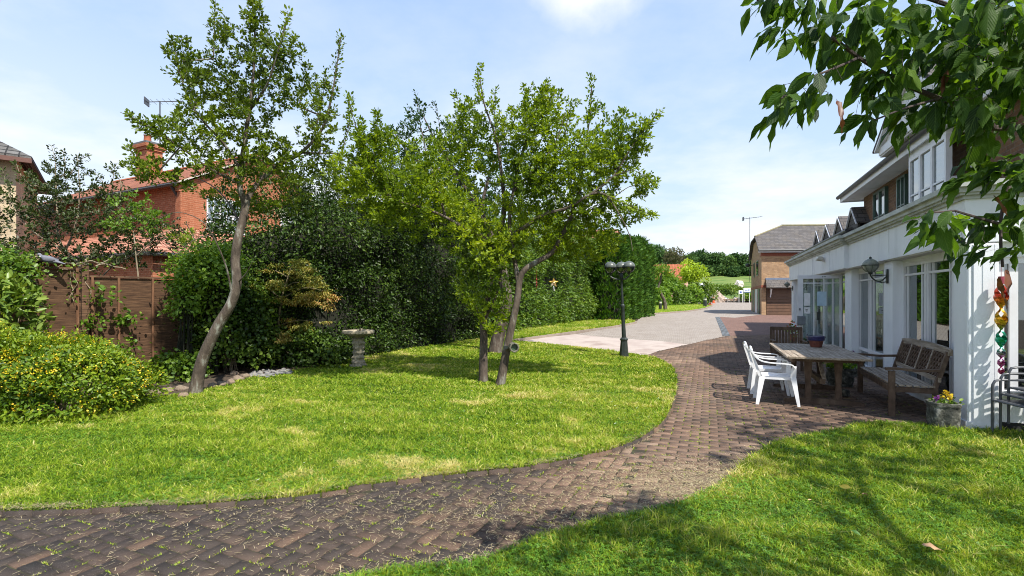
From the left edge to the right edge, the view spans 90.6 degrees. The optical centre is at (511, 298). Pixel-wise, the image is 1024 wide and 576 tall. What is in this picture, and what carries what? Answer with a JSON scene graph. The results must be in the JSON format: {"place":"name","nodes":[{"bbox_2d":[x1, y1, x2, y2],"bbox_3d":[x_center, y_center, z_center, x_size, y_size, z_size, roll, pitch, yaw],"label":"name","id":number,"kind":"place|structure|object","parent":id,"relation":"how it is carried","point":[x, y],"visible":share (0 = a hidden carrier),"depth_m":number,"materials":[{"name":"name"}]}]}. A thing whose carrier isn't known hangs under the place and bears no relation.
{"place":"outdoors","nodes":[
{"label":"outdoors","id":0,"kind":"place"},
{"bbox_2d":[22,359,322,405],"bbox_3d":[-6.174,1.508,9.520,3.202,0.084,7.153,0,0,39],"label":"soil bed","id":1,"kind":"object","parent":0,"point":[221,376],"visible":0.22,"depth_m":9.84,"materials":[{"name":"brown soil"}]},
{"bbox_2d":[0,242,52,301],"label":"ivy mound","id":2,"kind":"object","parent":1,"relation":"on","point":[6,259],"visible":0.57,"depth_m":8.40,"materials":[{"name":"green plant"}]},
{"bbox_2d":[0,266,56,334],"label":"laurel bush","id":3,"kind":"object","parent":1,"relation":"on","point":[13,298],"visible":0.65,"depth_m":7.98,"materials":[{"name":"green plant"}]},
{"bbox_2d":[145,347,217,383],"bbox_3d":[-6.384,1.325,9.592,1.415,0.862,1.061,0,0,0],"label":"ivy","id":4,"kind":"object","parent":1,"relation":"on","point":[175,367],"visible":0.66,"depth_m":9.41,"materials":[{"name":"green plant"}]},
{"bbox_2d":[153,219,241,274],"bbox_3d":[-6.806,-0.114,10.967,1.971,3.241,0.998,0,0,0],"label":"bare twigged shrub","id":5,"kind":"object","parent":1,"relation":"on","point":[182,245],"visible":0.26,"depth_m":10.93,"materials":[{"name":"green plant"}]},
{"bbox_2d":[166,270,288,372],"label":"ivy bank","id":6,"kind":"structure","parent":1,"relation":"on","point":[248,304],"depth_m":10.32,"materials":[{"name":"green plant"}]},
{"bbox_2d":[249,368,292,377],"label":"pebbles","id":7,"kind":"object","parent":1,"relation":"on","point":[268,372],"visible":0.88,"depth_m":10.21,"materials":[{"name":"white stone"}]},
{"bbox_2d":[238,258,342,365],"bbox_3d":[-5.033,0.403,11.350,2.606,2.573,1.867,0,0,0],"label":"maple","id":8,"kind":"object","parent":1,"relation":"on","point":[304,298],"visible":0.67,"depth_m":11.18,"materials":[{"name":"green plant"}]},
{"bbox_2d":[245,322,352,368],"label":"ivy bank","id":9,"kind":"structure","parent":1,"relation":"on","point":[324,340],"depth_m":11.08,"materials":[{"name":"green plant"}]},
{"bbox_2d":[0,334,681,511],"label":"lawn","id":10,"kind":"structure","parent":0,"point":[293,498],"depth_m":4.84,"materials":[{"name":"green plant"}]},
{"bbox_2d":[118,0,357,393],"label":"leaning tree","id":11,"kind":"object","parent":10,"relation":"on","point":[241,96],"visible":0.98,"depth_m":8.16,"materials":[{"name":"green plant"}]},
{"bbox_2d":[0,390,674,507],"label":"clover","id":12,"kind":"object","parent":10,"relation":"on","point":[190,476],"visible":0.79,"depth_m":4.97,"materials":[{"name":"green plant"}]},
{"bbox_2d":[0,361,677,517],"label":"lawn edging","id":13,"kind":"object","parent":10,"relation":"on","point":[134,509],"visible":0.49,"depth_m":4.02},
{"bbox_2d":[342,329,374,367],"bbox_3d":[-3.426,1.110,11.300,0.704,0.812,0.704,0,0,0],"label":"bird bath","id":14,"kind":"object","parent":10,"relation":"on","point":[358,351],"visible":1,"depth_m":11.19,"materials":[{"name":"grey stone"}]},
{"bbox_2d":[320,62,527,381],"bbox_3d":[-1.609,-1.425,9.342,3.643,6.154,2.216,0,0,-21],"label":"fruit tree","id":15,"kind":"object","parent":10,"relation":"on","point":[423,185],"visible":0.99,"depth_m":9.07,"materials":[{"name":"green plant"}]},
{"bbox_2d":[371,89,630,352],"bbox_3d":[-0.255,-1.973,13.653,7.254,7.287,2.020,0,0,-4],"label":"fruit tree","id":16,"kind":"object","parent":10,"relation":"on","point":[496,342],"visible":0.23,"depth_m":13.50,"materials":[{"name":"green plant"}]},
{"bbox_2d":[488,72,664,385],"bbox_3d":[1.136,-1.300,9.329,3.194,5.955,1.850,0,0,0],"label":"fruit tree","id":17,"kind":"object","parent":10,"relation":"on","point":[536,178],"visible":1,"depth_m":9.11,"materials":[{"name":"green plant"}]},
{"bbox_2d":[504,342,518,352],"bbox_3d":[-0.013,0.864,9.019,0.262,0.180,0.185,0,0,-11],"label":"bird feeder","id":18,"kind":"object","parent":17,"relation":"attached to","point":[512,347],"visible":1,"depth_m":8.98,"materials":[{"name":"metal"}]},
{"bbox_2d":[604,260,634,356],"bbox_3d":[2.747,0.274,12.873,0.775,2.495,0.450,0,0,22],"label":"lamp post","id":19,"kind":"object","parent":10,"relation":"on","point":[625,266],"visible":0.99,"depth_m":12.78,"materials":[{"name":"black metal"}]},
{"bbox_2d":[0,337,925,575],"bbox_3d":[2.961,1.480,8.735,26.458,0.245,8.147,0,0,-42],"label":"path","id":20,"kind":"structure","parent":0,"point":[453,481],"depth_m":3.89,"materials":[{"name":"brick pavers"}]},
{"bbox_2d":[0,334,926,575],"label":"paving blocks","id":21,"kind":"structure","parent":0,"point":[912,411],"depth_m":3.80,"materials":[{"name":"brown brick"}]},
{"bbox_2d":[0,341,921,575],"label":"weeds","id":22,"kind":"object","parent":21,"relation":"on","point":[8,533],"visible":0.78,"depth_m":3.65,"materials":[{"name":"green plant"}]},
{"bbox_2d":[524,334,686,354],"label":"concrete slab","id":23,"kind":"structure","parent":21,"relation":"on","point":[635,346],"depth_m":16.13,"materials":[{"name":"beige concrete"}]},
{"bbox_2d":[743,341,789,395],"bbox_3d":[4.332,1.169,8.670,0.667,0.863,0.617,0,0,20],"label":"plastic chair","id":24,"kind":"object","parent":21,"relation":"on","point":[778,368],"visible":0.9,"depth_m":8.52,"materials":[{"name":"white plastic"}]},
{"bbox_2d":[748,346,799,406],"bbox_3d":[4.032,1.169,7.831,0.667,0.863,0.617,0,0,21],"label":"plastic chair","id":25,"kind":"object","parent":21,"relation":"on","point":[789,375],"visible":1,"depth_m":7.67,"materials":[{"name":"white plastic"}]},
{"bbox_2d":[770,327,807,373],"bbox_3d":[5.870,1.084,10.776,0.640,0.937,0.655,0,0,21],"label":"wooden armchair","id":26,"kind":"object","parent":21,"relation":"on","point":[800,337],"visible":0.54,"depth_m":11.01,"materials":[{"name":"brown wood"}]},
{"bbox_2d":[769,343,872,406],"bbox_3d":[5.020,1.226,8.450,1.080,0.748,2.480,0,0,21],"label":"garden table","id":27,"kind":"object","parent":21,"relation":"on","point":[808,355],"visible":0.98,"depth_m":7.75,"materials":[{"name":"brown wood"}]},
{"bbox_2d":[806,335,825,346],"bbox_3d":[5.370,0.756,8.950,0.304,0.192,0.304,0,0,0],"label":"flower pot","id":28,"kind":"object","parent":27,"relation":"on","point":[815,341],"visible":1,"depth_m":8.86,"materials":[{"name":"ceramic"}]},
{"bbox_2d":[826,367,854,386],"bbox_3d":[6.022,1.425,9.301,0.432,0.330,0.434,0,0,21],"label":"stone planter","id":29,"kind":"object","parent":21,"relation":"on","point":[848,377],"visible":0.79,"depth_m":9.12,"materials":[{"name":"stone"}]},
{"bbox_2d":[823,362,856,368],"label":"potted plant","id":30,"kind":"object","parent":29,"relation":"on","point":[845,365],"visible":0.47,"depth_m":9.21,"materials":[{"name":"green plant"}]},
{"bbox_2d":[857,338,952,416],"bbox_3d":[5.812,1.114,7.646,0.721,0.972,2.050,0,0,24],"label":"garden bench","id":31,"kind":"object","parent":21,"relation":"on","point":[910,355],"visible":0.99,"depth_m":7.19,"materials":[{"name":"brown wood"}]},
{"bbox_2d":[925,399,961,427],"bbox_3d":[5.262,1.430,6.181,0.314,0.340,0.315,0,0,21],"label":"stone planter","id":32,"kind":"object","parent":21,"relation":"on","point":[940,414],"visible":0.86,"depth_m":6.07,"materials":[{"name":"stone"}]},
{"bbox_2d":[929,390,963,404],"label":"potted plant","id":33,"kind":"object","parent":32,"relation":"on","point":[938,399],"visible":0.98,"depth_m":6.12,"materials":[{"name":"yellow plant"}]},
{"bbox_2d":[0,0,1015,256],"label":"sky","id":34,"kind":"structure","parent":0,"point":[69,69],"materials":[{"name":"blue"}]},
{"bbox_2d":[578,301,760,343],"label":"road","id":35,"kind":"structure","parent":0,"point":[691,327],"depth_m":23.46,"materials":[{"name":"grey concrete"}]},
{"bbox_2d":[715,317,729,335],"bbox_3d":[10.558,1.282,25.633,0.260,0.228,14.936,0,0,21],"label":"drain channel","id":36,"kind":"object","parent":35,"relation":"on","point":[724,331],"visible":0.92,"depth_m":22.64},
{"bbox_2d":[333,418,1023,575],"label":"front lawn","id":37,"kind":"structure","parent":0,"point":[739,541],"depth_m":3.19,"materials":[{"name":"green plant"}]},
{"bbox_2d":[0,418,1015,575],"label":"dry clippings","id":38,"kind":"object","parent":37,"relation":"on","point":[540,519],"visible":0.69,"depth_m":3.92,"materials":[{"name":"beige plant"}]},
{"bbox_2d":[613,517,660,539],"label":"grass tufts","id":39,"kind":"object","parent":37,"relation":"on","point":[628,531],"visible":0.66,"depth_m":3.36,"materials":[{"name":"plant"}]},
{"bbox_2d":[633,506,675,523],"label":"grass tufts","id":40,"kind":"object","parent":37,"relation":"on","point":[651,518],"visible":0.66,"depth_m":3.58,"materials":[{"name":"plant"}]},
{"bbox_2d":[642,512,706,537],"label":"grass tufts","id":41,"kind":"object","parent":37,"relation":"on","point":[671,526],"visible":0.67,"depth_m":3.38,"materials":[{"name":"plant"}]},
{"bbox_2d":[336,423,1023,575],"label":"clover","id":42,"kind":"object","parent":37,"relation":"on","point":[486,570],"visible":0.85,"depth_m":3.37,"materials":[{"name":"green plant"}]},
{"bbox_2d":[660,527,708,550],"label":"grass tufts","id":43,"kind":"object","parent":37,"relation":"on","point":[691,539],"visible":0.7,"depth_m":3.22,"materials":[{"name":"plant"}]},
{"bbox_2d":[679,534,735,557],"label":"grass tufts","id":44,"kind":"object","parent":37,"relation":"on","point":[711,549],"visible":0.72,"depth_m":3.14,"materials":[{"name":"green plant"}]},
{"bbox_2d":[690,517,753,544],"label":"grass tufts","id":45,"kind":"object","parent":37,"relation":"on","point":[721,533],"visible":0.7,"depth_m":3.31,"materials":[{"name":"green plant"}]},
{"bbox_2d":[991,379,1023,432],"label":"metal chair","id":46,"kind":"object","parent":37,"relation":"on","point":[1018,403],"visible":0.93,"depth_m":5.87,"materials":[{"name":"grey metal"}]},
{"bbox_2d":[999,372,1023,429],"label":"metal chair","id":47,"kind":"object","parent":46,"relation":"on","point":[1018,395],"visible":0.94,"depth_m":5.87,"materials":[{"name":"grey metal"}]},
{"bbox_2d":[1007,366,1023,423],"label":"metal chair","id":48,"kind":"object","parent":47,"relation":"on","point":[1014,388],"visible":0.91,"depth_m":5.86,"materials":[{"name":"metal"}]},
{"bbox_2d":[692,275,750,298],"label":"hill","id":49,"kind":"structure","parent":0,"point":[723,279],"depth_m":148.91,"materials":[{"name":"green plant"}]},
{"bbox_2d":[650,243,666,264],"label":"woodland tree","id":50,"kind":"object","parent":49,"relation":"on","point":[660,250],"visible":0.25,"depth_m":146.30,"materials":[{"name":"green plant"}]},
{"bbox_2d":[684,253,701,267],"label":"woodland tree","id":51,"kind":"object","parent":49,"relation":"on","point":[693,257],"visible":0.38,"depth_m":170.19,"materials":[{"name":"green plant"}]},
{"bbox_2d":[698,250,727,266],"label":"woodland tree","id":52,"kind":"object","parent":49,"relation":"on","point":[714,258],"visible":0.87,"depth_m":167.80,"materials":[{"name":"green plant"}]},
{"bbox_2d":[712,264,728,275],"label":"woodland tree","id":53,"kind":"object","parent":49,"relation":"on","point":[720,270],"visible":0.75,"depth_m":164.37,"materials":[{"name":"green plant"}]},
{"bbox_2d":[722,254,739,267],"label":"woodland tree","id":54,"kind":"object","parent":49,"relation":"on","point":[731,261],"visible":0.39,"depth_m":172.87,"materials":[{"name":"green plant"}]},
{"bbox_2d":[719,285,743,298],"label":"bank scrub","id":55,"kind":"object","parent":49,"relation":"on","point":[726,290],"visible":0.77,"depth_m":97.40,"materials":[{"name":"green plant"}]},
{"bbox_2d":[724,266,740,276],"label":"woodland tree","id":56,"kind":"object","parent":49,"relation":"on","point":[732,271],"visible":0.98,"depth_m":161.00,"materials":[{"name":"green plant"}]},
{"bbox_2d":[726,252,748,266],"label":"woodland tree","id":57,"kind":"object","parent":49,"relation":"on","point":[741,258],"visible":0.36,"depth_m":175.88,"materials":[{"name":"green plant"}]},
{"bbox_2d":[738,263,750,275],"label":"woodland tree","id":58,"kind":"object","parent":49,"relation":"on","point":[744,270],"visible":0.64,"depth_m":162.88,"materials":[{"name":"green plant"}]},
{"bbox_2d":[720,315,791,335],"bbox_3d":[13.355,1.254,27.621,6.679,0.232,20.806,0,0,39],"label":"garage apron","id":59,"kind":"object","parent":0,"point":[754,325],"visible":0.56,"depth_m":25.70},
{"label":"far lawn","id":60,"kind":"structure","parent":0,"visible":0},
{"bbox_2d":[652,284,674,305],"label":"bush","id":61,"kind":"object","parent":60,"relation":"on","point":[665,291],"visible":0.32,"depth_m":60.94,"materials":[{"name":"green plant"}]},
{"bbox_2d":[652,263,676,309],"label":"apple tree","id":62,"kind":"object","parent":60,"relation":"on","point":[665,270],"visible":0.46,"depth_m":45.86,"materials":[{"name":"green plant"}]},
{"bbox_2d":[654,274,683,291],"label":"bush","id":63,"kind":"object","parent":60,"relation":"on","point":[671,282],"visible":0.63,"depth_m":62.95,"materials":[{"name":"green plant"}]},
{"bbox_2d":[662,281,692,304],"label":"bush","id":64,"kind":"object","parent":60,"relation":"on","point":[680,300],"visible":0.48,"depth_m":65.11,"materials":[{"name":"green plant"}]},
{"bbox_2d":[653,303,711,312],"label":"grass","id":65,"kind":"structure","parent":60,"relation":"on","point":[680,306],"depth_m":50.60,"materials":[{"name":"green plant"}]},
{"bbox_2d":[674,283,708,304],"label":"bush","id":66,"kind":"object","parent":60,"relation":"on","point":[694,288],"visible":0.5,"depth_m":69.14,"materials":[{"name":"green plant"}]},
{"bbox_2d":[677,258,711,303],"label":"lime green tree","id":67,"kind":"object","parent":60,"relation":"on","point":[689,274],"visible":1,"depth_m":71.11,"materials":[{"name":"green plant"}]},
{"bbox_2d":[692,280,718,304],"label":"bush","id":68,"kind":"object","parent":60,"relation":"on","point":[709,286],"visible":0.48,"depth_m":71.06,"materials":[{"name":"green plant"}]},
{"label":"ground","id":69,"kind":"structure","parent":0,"visible":0},
{"bbox_2d":[0,141,50,260],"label":"cream house","id":70,"kind":"structure","parent":69,"relation":"on","point":[8,153],"depth_m":15.98,"materials":[{"name":"cream render"},{"name":"grey concrete tile"}]},
{"bbox_2d":[0,313,79,412],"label":"yellow shrub","id":71,"kind":"object","parent":69,"relation":"on","point":[12,329],"visible":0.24,"depth_m":6.96,"materials":[{"name":"green plant"}]},
{"bbox_2d":[0,325,174,426],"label":"yellow shrub","id":72,"kind":"object","parent":69,"relation":"on","point":[97,358],"visible":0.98,"depth_m":6.54,"materials":[{"name":"green plant"}]},
{"bbox_2d":[0,144,187,275],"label":"hawthorn","id":73,"kind":"object","parent":69,"relation":"on","point":[72,212],"visible":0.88,"depth_m":10.84,"materials":[{"name":"green plant"}]},
{"bbox_2d":[0,265,239,381],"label":"wooden fence","id":74,"kind":"object","parent":69,"relation":"on","point":[144,295],"visible":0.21,"depth_m":9.63,"materials":[{"name":"brown wood"}]},
{"bbox_2d":[36,253,64,263],"bbox_3d":[-8.044,-0.696,8.823,0.458,0.194,0.134,0,0,-12],"label":"pigeon","id":75,"kind":"object","parent":74,"relation":"on","point":[49,259],"visible":0.98,"depth_m":8.78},
{"bbox_2d":[0,250,127,304],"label":"bare vine","id":76,"kind":"object","parent":74,"relation":"attached to","point":[77,264],"visible":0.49,"depth_m":9.12,"materials":[{"name":"plant"}]},
{"bbox_2d":[74,312,119,330],"bbox_3d":[-7.582,0.415,9.175,0.673,0.353,0.429,0,0,0],"label":"ivy sprig","id":77,"kind":"object","parent":74,"relation":"attached to","point":[88,325],"visible":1,"depth_m":9.20,"materials":[{"name":"green plant"}]},
{"bbox_2d":[83,281,125,306],"bbox_3d":[-7.425,-0.084,9.290,0.744,0.464,0.350,0,0,0],"label":"ivy sprig","id":78,"kind":"object","parent":74,"relation":"attached to","point":[102,299],"visible":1,"depth_m":9.26,"materials":[{"name":"green plant"}]},
{"bbox_2d":[111,307,147,327],"bbox_3d":[-7.299,0.358,9.668,0.541,0.398,0.342,0,0,-8],"label":"ivy sprig","id":79,"kind":"object","parent":74,"relation":"attached to","point":[127,317],"visible":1,"depth_m":9.64,"materials":[{"name":"green plant"}]},
{"bbox_2d":[109,332,152,356],"bbox_3d":[-7.102,0.923,9.405,0.786,0.608,0.344,0,0,0],"label":"ivy sprig","id":80,"kind":"object","parent":74,"relation":"attached to","point":[131,344],"visible":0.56,"depth_m":9.40,"materials":[{"name":"green plant"}]},
{"bbox_2d":[92,188,175,276],"bbox_3d":[-7.683,-0.366,10.384,1.574,3.798,0.728,0,0,0],"label":"tree","id":81,"kind":"object","parent":69,"relation":"on","point":[138,212],"visible":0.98,"depth_m":10.36,"materials":[{"name":"green plant"}]},
{"bbox_2d":[32,134,312,328],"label":"brick house","id":82,"kind":"structure","parent":69,"relation":"on","point":[167,197],"depth_m":19.68,"materials":[{"name":"brick"}]},
{"bbox_2d":[144,96,185,142],"bbox_3d":[-16.369,-7.855,23.901,1.549,3.110,0.700,0,0,-14],"label":"television antenna","id":83,"kind":"object","parent":82,"relation":"attached to","point":[146,101],"visible":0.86,"depth_m":23.82,"materials":[{"name":"metal"}]},
{"bbox_2d":[206,197,244,235],"bbox_3d":[-11.511,-3.320,20.452,0.100,1.360,1.720,0,0,27],"label":"window","id":84,"kind":"structure","parent":82,"relation":"in","point":[207,208],"depth_m":20.03,"materials":[{"name":"white glass"}]},
{"bbox_2d":[196,143,492,368],"bbox_3d":[-3.896,-1.569,14.284,3.416,6.730,9.250,0,0,38],"label":"laurel hedge","id":85,"kind":"object","parent":69,"relation":"on","point":[397,291],"visible":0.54,"depth_m":12.86,"materials":[{"name":"green plant"}]},
{"bbox_2d":[513,321,636,340],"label":"verge kerb","id":86,"kind":"structure","parent":69,"relation":"on","point":[563,333],"depth_m":19.45,"materials":[{"name":"concrete"}]},
{"bbox_2d":[622,233,645,318],"bbox_3d":[6.811,-1.391,31.269,3.016,5.420,3.020,0,0,0],"label":"conifer","id":87,"kind":"object","parent":69,"relation":"on","point":[640,279],"visible":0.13,"depth_m":30.65,"materials":[{"name":"green plant"}]},
{"bbox_2d":[633,236,653,316],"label":"conifer","id":88,"kind":"object","parent":69,"relation":"on","point":[647,275],"visible":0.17,"depth_m":32.24,"materials":[{"name":"green plant"}]},
{"bbox_2d":[634,234,659,315],"bbox_3d":[8.423,-1.511,34.150,2.895,5.687,2.994,0,0,0],"label":"conifer","id":89,"kind":"object","parent":69,"relation":"on","point":[651,250],"visible":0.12,"depth_m":33.74,"materials":[{"name":"green plant"}]},
{"bbox_2d":[655,264,687,300],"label":"cottage","id":90,"kind":"structure","parent":69,"relation":"on","point":[673,266],"depth_m":81.93,"materials":[{"name":"orange brick"}]},
{"bbox_2d":[658,246,690,284],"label":"brown green tree","id":91,"kind":"object","parent":69,"relation":"on","point":[671,258],"visible":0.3,"depth_m":104.38,"materials":[{"name":"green plant"}]},
{"bbox_2d":[654,305,712,313],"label":"kerb","id":92,"kind":"structure","parent":69,"relation":"on","point":[683,311],"depth_m":40.95,"materials":[{"name":"concrete"}]},
{"bbox_2d":[748,224,825,314],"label":"garage building","id":93,"kind":"structure","parent":69,"relation":"on","point":[772,251],"depth_m":36.23,"materials":[{"name":"brick"}]},
{"bbox_2d":[766,288,791,314],"bbox_3d":[19.257,0.045,36.047,2.262,2.630,0.057,0,0,3],"label":"garage door","id":94,"kind":"structure","parent":93,"relation":"in","point":[778,294],"depth_m":36.03,"materials":[{"name":"brown wood"}]},
{"bbox_2d":[740,0,1023,309],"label":"cherry tree","id":95,"kind":"object","parent":69,"relation":"on","point":[972,37],"visible":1,"depth_m":1.99,"materials":[{"name":"green plant"}]},
{"bbox_2d":[784,51,1023,430],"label":"white building","id":96,"kind":"structure","parent":69,"relation":"on","point":[841,298],"depth_m":8.63,"materials":[{"name":"paint"}]},
{"bbox_2d":[797,316,805,324],"bbox_3d":[7.410,0.555,12.979,0.180,0.230,0.107,0,0,21],"label":"letter box","id":97,"kind":"object","parent":96,"relation":"attached to","point":[801,320],"visible":1,"depth_m":12.94,"materials":[{"name":"grey paint"}]},
{"bbox_2d":[798,275,841,347],"bbox_3d":[7.821,0.440,12.885,0.980,2.080,0.075,0,0,21],"label":"door","id":98,"kind":"structure","parent":96,"relation":"in","point":[821,296],"depth_m":12.87,"materials":[{"name":"white glass"}]},
{"bbox_2d":[859,267,883,367],"bbox_3d":[7.447,0.440,10.499,0.130,2.080,2.033,0,0,21],"label":"door","id":99,"kind":"structure","parent":96,"relation":"in","point":[871,291],"depth_m":10.47,"materials":[{"name":"white glass"}]},
{"bbox_2d":[861,256,888,283],"bbox_3d":[6.505,-0.515,9.109,0.392,0.488,0.267,0,0,-1],"label":"wall lamp","id":100,"kind":"object","parent":96,"relation":"attached to","point":[870,265],"visible":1,"depth_m":9.03,"materials":[{"name":"black metal"}]},
{"bbox_2d":[873,186,888,219],"bbox_3d":[9.570,-2.260,13.187,0.130,1.120,1.063,0,0,21],"label":"window","id":101,"kind":"structure","parent":96,"relation":"in","point":[881,197],"depth_m":13.07,"materials":[{"name":"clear glass"}]},
{"bbox_2d":[896,173,908,208],"bbox_3d":[8.982,-2.260,11.683,0.130,1.120,0.608,0,0,21],"label":"window","id":102,"kind":"structure","parent":96,"relation":"in","point":[902,183],"depth_m":11.66,"materials":[{"name":"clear glass"}]},
{"bbox_2d":[903,256,953,400],"bbox_3d":[6.395,0.440,7.802,0.130,2.080,2.003,0,0,21],"label":"window","id":103,"kind":"structure","parent":96,"relation":"in","point":[928,285],"depth_m":7.69,"materials":[{"name":"white glass"}]},
{"bbox_2d":[909,132,968,202],"bbox_3d":[7.878,-2.150,9.402,0.410,1.340,1.791,0,0,21],"label":"bay window","id":104,"kind":"structure","parent":96,"relation":"in","point":[927,168],"depth_m":9.22,"materials":[{"name":"white glass"}]},
{"bbox_2d":[993,276,1008,373],"bbox_3d":[5.724,0.112,5.928,0.136,1.544,0.132,0,0,0],"label":"hanging spinner","id":105,"kind":"object","parent":96,"relation":"hanging from","point":[1001,323],"visible":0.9,"depth_m":5.91,"materials":[{"name":"metal"}]},
{"bbox_2d":[999,257,1023,395],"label":"window","id":106,"kind":"structure","parent":96,"relation":"in","point":[1014,329],"depth_m":6.07,"materials":[{"name":"white glass"}]},
{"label":"verge lawn","id":107,"kind":"structure","parent":0,"visible":0},
{"bbox_2d":[473,198,601,338],"bbox_3d":[1.101,-1.617,23.327,3.137,6.558,13.218,0,0,29],"label":"mixed hedge","id":108,"kind":"object","parent":107,"relation":"on","point":[565,301],"visible":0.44,"depth_m":23.35,"materials":[{"name":"green plant"}]},
{"bbox_2d":[513,318,634,338],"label":"grass","id":109,"kind":"structure","parent":107,"relation":"on","point":[558,327],"depth_m":21.26,"materials":[{"name":"green plant"}]},
{"bbox_2d":[586,231,635,319],"bbox_3d":[5.298,-1.215,28.245,2.979,5.355,3.035,0,0,0],"label":"conifer","id":110,"kind":"object","parent":107,"relation":"on","point":[607,288],"visible":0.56,"depth_m":27.36,"materials":[{"name":"green plant"}]},
{"bbox_2d":[619,233,639,319],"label":"conifer","id":111,"kind":"object","parent":107,"relation":"on","point":[633,292],"visible":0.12,"depth_m":29.00,"materials":[{"name":"green plant"}]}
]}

